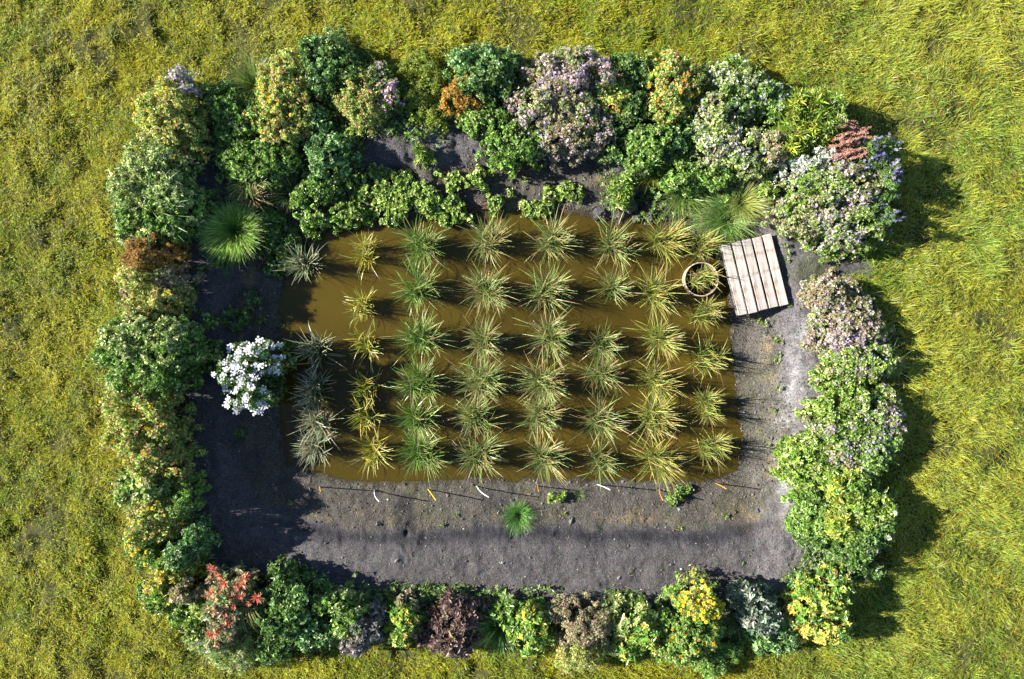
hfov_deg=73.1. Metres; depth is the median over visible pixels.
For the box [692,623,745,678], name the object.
fern bush
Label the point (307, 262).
rice plant
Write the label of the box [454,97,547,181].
leafy bush
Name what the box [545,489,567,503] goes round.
weed
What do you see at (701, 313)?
rice plant
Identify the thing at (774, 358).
weed
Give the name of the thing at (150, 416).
marigold bush
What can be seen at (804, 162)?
silver plant
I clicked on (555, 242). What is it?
rice plant
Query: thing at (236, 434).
weed
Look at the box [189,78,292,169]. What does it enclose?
leafy bush
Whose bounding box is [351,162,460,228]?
creeping cress
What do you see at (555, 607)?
withered plant
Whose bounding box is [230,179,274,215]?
dry tuft
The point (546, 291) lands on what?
rice plant
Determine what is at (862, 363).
mint bush
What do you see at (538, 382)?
rice plant
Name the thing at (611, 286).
rice plant
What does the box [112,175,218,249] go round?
leafy bush
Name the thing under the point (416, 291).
rice plant
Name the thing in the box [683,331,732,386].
rice plant
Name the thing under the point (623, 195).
weed
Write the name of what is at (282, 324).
grass tuft
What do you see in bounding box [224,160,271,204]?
grass tuft
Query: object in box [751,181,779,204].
weed
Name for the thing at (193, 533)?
blue green bush
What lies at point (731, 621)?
dry tuft
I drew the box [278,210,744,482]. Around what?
water
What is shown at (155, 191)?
silver shrub
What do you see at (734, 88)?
aster
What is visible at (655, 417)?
rice plant
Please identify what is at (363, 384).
rice plant
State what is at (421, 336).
rice plant
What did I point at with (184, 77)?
aster
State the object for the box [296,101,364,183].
leafy bush
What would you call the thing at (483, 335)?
rice plant
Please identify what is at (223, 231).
grass tuft
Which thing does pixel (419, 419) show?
rice plant
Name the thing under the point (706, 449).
rice plant
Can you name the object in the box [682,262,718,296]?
plant pot
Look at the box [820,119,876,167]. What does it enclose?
plume plant
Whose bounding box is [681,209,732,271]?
rice plant
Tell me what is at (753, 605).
bush
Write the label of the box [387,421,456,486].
rice plant
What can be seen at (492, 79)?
dark shrub
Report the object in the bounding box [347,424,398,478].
rice plant
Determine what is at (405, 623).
golden plant
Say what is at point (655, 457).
rice plant
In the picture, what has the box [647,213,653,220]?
mud clod
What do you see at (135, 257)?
rusty bush
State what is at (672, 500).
creeping weed
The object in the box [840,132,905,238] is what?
violet spike plant
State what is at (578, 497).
grass tuft
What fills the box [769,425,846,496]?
leafy bush
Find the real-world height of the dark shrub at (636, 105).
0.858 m
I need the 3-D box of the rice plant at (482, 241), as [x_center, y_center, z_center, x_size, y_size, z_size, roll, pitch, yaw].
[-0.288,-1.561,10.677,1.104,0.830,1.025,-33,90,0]
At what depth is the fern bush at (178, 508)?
10.16 m
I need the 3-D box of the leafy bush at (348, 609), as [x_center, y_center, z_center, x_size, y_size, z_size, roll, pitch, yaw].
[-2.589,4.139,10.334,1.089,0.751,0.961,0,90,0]
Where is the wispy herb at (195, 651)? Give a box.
[175,583,259,677]
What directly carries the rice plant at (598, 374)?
in the water
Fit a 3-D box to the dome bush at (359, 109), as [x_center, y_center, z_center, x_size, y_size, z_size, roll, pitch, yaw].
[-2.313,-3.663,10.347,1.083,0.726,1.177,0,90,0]
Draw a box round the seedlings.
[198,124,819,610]
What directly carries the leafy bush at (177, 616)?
on the ground at (310, 536)
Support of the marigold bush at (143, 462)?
on the ground at (310, 536)
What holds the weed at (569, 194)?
on the ground at (310, 536)
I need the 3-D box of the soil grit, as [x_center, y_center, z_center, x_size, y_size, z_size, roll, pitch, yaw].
[0.138,0.250,10.830,10.901,0.528,8.328,0,90,0]
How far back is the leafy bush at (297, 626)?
10.15 m
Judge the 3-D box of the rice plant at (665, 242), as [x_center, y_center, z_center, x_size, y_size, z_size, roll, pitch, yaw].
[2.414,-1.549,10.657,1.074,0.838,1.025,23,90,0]
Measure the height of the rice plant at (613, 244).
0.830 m
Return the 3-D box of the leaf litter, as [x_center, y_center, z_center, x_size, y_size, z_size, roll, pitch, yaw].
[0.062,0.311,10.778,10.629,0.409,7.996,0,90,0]
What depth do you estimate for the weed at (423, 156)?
10.62 m
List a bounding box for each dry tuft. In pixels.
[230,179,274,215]
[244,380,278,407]
[722,598,753,644]
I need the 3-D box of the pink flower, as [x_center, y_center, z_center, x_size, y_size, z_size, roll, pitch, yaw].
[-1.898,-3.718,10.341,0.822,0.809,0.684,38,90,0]
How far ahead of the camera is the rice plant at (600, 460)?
10.78 m
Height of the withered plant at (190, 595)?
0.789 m
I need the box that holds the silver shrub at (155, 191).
[105,134,209,224]
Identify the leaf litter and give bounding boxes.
[194,137,851,609]
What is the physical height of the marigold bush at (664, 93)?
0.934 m
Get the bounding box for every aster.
[168,63,203,98]
[680,90,777,183]
[689,51,792,146]
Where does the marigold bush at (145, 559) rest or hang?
on the ground at (310, 536)
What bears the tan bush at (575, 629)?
on the ground at (310, 536)
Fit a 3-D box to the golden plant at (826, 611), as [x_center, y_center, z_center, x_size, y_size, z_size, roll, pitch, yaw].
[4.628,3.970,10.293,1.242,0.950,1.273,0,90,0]
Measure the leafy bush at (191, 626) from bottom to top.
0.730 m
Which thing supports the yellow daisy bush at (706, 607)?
on the ground at (310, 536)
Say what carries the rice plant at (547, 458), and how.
in the water
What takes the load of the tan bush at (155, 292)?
on the ground at (310, 536)
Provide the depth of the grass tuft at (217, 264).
10.67 m
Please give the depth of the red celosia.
10.02 m
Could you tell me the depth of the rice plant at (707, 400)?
10.70 m
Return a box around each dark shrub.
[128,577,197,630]
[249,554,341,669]
[293,25,374,114]
[441,39,531,117]
[578,50,656,164]
[792,522,894,591]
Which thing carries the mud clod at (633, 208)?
on the ground at (310, 536)
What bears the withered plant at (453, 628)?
on the ground at (310, 536)
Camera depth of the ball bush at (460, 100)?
10.20 m
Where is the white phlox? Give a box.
[211,332,296,415]
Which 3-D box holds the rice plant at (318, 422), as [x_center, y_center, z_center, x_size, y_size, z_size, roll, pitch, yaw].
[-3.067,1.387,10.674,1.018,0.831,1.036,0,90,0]
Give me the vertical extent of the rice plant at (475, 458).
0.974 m
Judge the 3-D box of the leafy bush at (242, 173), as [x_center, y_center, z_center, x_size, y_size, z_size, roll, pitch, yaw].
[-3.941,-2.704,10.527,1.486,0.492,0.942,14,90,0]
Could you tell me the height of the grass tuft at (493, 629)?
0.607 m
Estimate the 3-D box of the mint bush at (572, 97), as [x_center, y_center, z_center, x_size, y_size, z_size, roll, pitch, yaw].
[0.834,-3.578,10.278,2.078,1.108,1.896,29,90,0]
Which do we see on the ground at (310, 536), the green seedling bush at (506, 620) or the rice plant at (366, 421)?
the green seedling bush at (506, 620)
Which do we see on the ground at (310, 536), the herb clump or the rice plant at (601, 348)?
the herb clump
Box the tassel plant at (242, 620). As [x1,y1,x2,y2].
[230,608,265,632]
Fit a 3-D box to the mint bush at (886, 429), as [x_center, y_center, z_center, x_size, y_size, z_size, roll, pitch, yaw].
[5.236,1.457,10.381,1.709,0.738,1.464,-30,90,0]
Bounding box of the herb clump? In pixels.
[288,165,368,235]
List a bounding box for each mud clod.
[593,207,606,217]
[626,199,637,213]
[632,214,640,223]
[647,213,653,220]
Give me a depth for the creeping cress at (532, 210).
10.87 m
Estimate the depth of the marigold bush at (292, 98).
10.23 m
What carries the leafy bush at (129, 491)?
on the ground at (310, 536)
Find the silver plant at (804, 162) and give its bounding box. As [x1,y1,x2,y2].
[771,143,838,191]
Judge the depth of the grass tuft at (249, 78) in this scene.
10.41 m
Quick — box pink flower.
[362,60,413,117]
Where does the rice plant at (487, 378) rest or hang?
in the water
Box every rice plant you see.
[272,238,327,285]
[285,322,344,376]
[286,361,334,417]
[286,400,343,457]
[290,420,339,473]
[338,230,391,279]
[343,288,379,329]
[343,317,382,369]
[343,391,390,436]
[347,365,391,414]
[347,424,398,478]
[380,303,461,362]
[386,257,453,320]
[386,353,447,412]
[386,385,449,452]
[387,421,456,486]
[391,214,456,274]
[443,391,504,445]
[445,261,520,320]
[446,346,512,412]
[451,421,515,486]
[457,308,515,372]
[460,209,521,269]
[508,349,573,410]
[509,384,572,445]
[512,299,581,371]
[513,260,577,316]
[518,427,575,486]
[526,205,582,269]
[561,341,631,395]
[567,389,632,448]
[571,318,626,376]
[576,431,625,490]
[584,260,646,308]
[588,208,640,277]
[610,390,692,450]
[623,429,695,497]
[626,260,689,327]
[628,312,696,372]
[632,359,693,408]
[634,211,696,269]
[678,255,724,292]
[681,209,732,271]
[682,427,740,476]
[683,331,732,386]
[685,294,725,337]
[688,377,729,436]
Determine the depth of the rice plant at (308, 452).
10.75 m
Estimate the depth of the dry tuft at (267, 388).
10.82 m
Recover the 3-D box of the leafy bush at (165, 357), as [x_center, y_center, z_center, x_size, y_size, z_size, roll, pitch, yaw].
[-5.352,0.229,10.209,1.923,1.070,1.684,0,90,0]
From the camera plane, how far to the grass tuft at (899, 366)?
10.44 m
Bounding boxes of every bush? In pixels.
[82,303,223,402]
[97,155,208,246]
[98,378,202,458]
[108,468,193,513]
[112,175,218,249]
[113,261,206,327]
[117,427,207,488]
[119,230,193,285]
[120,527,165,571]
[122,490,194,553]
[130,67,217,165]
[162,509,222,571]
[166,469,212,524]
[180,582,208,641]
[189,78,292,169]
[211,131,303,194]
[235,47,326,158]
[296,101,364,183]
[307,580,374,644]
[328,59,391,137]
[392,42,455,134]
[432,75,485,118]
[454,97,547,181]
[489,589,524,632]
[496,41,624,169]
[506,596,560,664]
[551,591,611,676]
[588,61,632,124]
[601,588,665,664]
[614,117,701,184]
[630,45,715,134]
[647,562,725,669]
[649,154,737,203]
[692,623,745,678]
[725,577,783,640]
[730,604,801,661]
[759,158,894,265]
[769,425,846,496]
[778,483,832,541]
[794,372,873,436]
[796,267,894,358]
[802,381,910,479]
[806,336,903,396]
[810,463,898,546]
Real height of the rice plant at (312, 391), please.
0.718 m
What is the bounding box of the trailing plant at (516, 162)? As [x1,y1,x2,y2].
[488,149,545,182]
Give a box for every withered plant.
[168,567,204,608]
[337,598,388,662]
[415,586,493,659]
[541,597,565,626]
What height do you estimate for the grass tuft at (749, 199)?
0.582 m
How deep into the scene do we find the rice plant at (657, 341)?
10.64 m
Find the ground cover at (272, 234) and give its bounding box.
[253,195,307,280]
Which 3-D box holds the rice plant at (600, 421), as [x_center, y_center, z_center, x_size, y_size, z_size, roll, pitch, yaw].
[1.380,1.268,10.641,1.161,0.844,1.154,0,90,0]
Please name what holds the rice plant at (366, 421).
in the water
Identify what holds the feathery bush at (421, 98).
on the ground at (310, 536)
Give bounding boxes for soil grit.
[168,88,870,618]
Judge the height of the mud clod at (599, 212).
0.154 m
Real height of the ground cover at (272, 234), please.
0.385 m
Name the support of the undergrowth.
on the ground at (310, 536)
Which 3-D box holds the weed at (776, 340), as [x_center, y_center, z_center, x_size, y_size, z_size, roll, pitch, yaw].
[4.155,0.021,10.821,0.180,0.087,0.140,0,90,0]
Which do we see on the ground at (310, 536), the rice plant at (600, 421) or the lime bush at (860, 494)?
the lime bush at (860, 494)
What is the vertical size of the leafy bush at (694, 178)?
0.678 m
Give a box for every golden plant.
[141,543,209,611]
[382,586,436,648]
[780,562,857,649]
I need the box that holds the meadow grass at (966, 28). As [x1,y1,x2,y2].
[0,0,1023,678]
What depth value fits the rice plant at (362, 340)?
10.79 m
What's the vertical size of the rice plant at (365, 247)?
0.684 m
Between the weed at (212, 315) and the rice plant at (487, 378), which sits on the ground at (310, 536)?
the weed at (212, 315)
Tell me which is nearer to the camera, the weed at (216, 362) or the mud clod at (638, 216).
the weed at (216, 362)
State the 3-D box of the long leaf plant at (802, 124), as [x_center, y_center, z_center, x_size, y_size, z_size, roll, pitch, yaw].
[4.337,-3.112,10.313,1.369,1.031,1.426,0,90,0]
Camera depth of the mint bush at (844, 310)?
10.29 m
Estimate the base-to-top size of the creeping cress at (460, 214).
0.387 m
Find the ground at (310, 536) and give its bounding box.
[0,0,1023,678]
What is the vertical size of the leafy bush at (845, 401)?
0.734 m
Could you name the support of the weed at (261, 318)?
on the ground at (310, 536)
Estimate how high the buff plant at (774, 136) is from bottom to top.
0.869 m
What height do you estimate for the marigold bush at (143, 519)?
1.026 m
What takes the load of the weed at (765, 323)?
on the ground at (310, 536)
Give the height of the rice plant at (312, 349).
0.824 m
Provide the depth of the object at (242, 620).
10.07 m
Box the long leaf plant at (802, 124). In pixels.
[752,82,849,179]
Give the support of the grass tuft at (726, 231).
on the ground at (310, 536)
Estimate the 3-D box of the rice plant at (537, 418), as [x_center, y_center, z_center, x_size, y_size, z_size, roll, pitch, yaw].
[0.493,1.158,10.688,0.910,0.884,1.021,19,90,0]
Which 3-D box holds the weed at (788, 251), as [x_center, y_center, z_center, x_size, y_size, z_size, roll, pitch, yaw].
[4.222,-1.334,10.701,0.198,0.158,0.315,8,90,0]
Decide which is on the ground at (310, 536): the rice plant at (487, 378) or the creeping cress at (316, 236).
the creeping cress at (316, 236)
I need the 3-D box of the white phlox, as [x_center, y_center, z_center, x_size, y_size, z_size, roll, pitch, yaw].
[-3.905,0.498,10.399,1.189,1.220,1.303,0,90,0]
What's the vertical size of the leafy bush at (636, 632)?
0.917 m
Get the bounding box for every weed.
[187,266,205,289]
[198,337,226,376]
[210,313,234,326]
[221,304,252,332]
[231,429,245,438]
[244,287,263,310]
[258,314,266,324]
[411,141,436,170]
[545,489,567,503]
[555,179,586,202]
[606,172,638,209]
[665,482,695,506]
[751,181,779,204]
[758,319,767,326]
[772,352,781,363]
[773,336,783,344]
[777,243,790,262]
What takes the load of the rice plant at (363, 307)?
in the water
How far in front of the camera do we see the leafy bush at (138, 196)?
10.19 m
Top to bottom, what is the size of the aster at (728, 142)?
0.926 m
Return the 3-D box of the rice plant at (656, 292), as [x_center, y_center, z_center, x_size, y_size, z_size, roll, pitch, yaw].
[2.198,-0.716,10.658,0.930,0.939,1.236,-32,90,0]
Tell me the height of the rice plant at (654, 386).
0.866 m
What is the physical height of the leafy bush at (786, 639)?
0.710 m
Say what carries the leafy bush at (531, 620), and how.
on the ground at (310, 536)
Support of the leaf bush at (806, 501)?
on the ground at (310, 536)
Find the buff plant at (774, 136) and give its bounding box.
[747,130,790,174]
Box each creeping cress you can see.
[304,209,355,240]
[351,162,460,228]
[426,163,514,229]
[518,184,562,220]
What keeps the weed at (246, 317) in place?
on the ground at (310, 536)
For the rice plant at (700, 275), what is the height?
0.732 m
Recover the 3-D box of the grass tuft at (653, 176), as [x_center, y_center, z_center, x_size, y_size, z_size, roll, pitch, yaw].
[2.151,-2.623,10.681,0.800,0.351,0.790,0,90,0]
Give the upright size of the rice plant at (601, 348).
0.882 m
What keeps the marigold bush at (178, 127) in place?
on the ground at (310, 536)
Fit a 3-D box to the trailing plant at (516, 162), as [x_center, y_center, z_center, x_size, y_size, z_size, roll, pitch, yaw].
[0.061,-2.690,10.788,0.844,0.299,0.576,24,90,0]
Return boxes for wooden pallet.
[720,233,787,315]
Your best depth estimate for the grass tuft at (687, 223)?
10.86 m
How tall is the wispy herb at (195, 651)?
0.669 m
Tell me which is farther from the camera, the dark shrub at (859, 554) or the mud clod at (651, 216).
the mud clod at (651, 216)
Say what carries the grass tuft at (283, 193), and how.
on the ground at (310, 536)
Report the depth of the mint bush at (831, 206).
10.11 m
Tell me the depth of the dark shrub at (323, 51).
10.19 m
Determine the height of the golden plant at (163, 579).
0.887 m
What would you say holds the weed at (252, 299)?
on the ground at (310, 536)
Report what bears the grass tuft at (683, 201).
on the ground at (310, 536)
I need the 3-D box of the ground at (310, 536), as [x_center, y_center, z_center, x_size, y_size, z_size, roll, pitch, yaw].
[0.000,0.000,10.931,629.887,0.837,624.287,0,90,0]
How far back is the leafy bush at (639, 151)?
10.34 m
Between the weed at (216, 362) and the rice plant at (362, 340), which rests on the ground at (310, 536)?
the weed at (216, 362)
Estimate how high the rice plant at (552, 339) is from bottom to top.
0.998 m
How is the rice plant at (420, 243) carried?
in the water
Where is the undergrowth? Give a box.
[146,101,876,649]
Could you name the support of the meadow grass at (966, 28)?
on the ground at (310, 536)
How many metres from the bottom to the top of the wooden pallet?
0.142 m
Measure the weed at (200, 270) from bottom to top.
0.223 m
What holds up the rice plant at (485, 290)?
in the water
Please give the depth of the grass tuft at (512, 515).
10.82 m
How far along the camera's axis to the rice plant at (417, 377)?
10.71 m
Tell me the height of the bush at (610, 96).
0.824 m
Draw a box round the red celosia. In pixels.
[198,559,264,655]
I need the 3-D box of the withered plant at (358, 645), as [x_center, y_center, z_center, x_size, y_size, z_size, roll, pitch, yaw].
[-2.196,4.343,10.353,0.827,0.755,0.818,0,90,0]
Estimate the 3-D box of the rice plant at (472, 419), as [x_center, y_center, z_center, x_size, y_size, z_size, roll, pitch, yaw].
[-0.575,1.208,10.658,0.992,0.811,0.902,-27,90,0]
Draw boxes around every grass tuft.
[194,199,267,268]
[201,240,242,275]
[212,42,273,102]
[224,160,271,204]
[264,173,301,217]
[273,316,290,327]
[474,605,520,661]
[500,498,538,536]
[574,488,584,501]
[636,162,673,192]
[651,186,715,228]
[660,193,707,241]
[679,183,762,266]
[718,176,774,231]
[872,338,913,378]

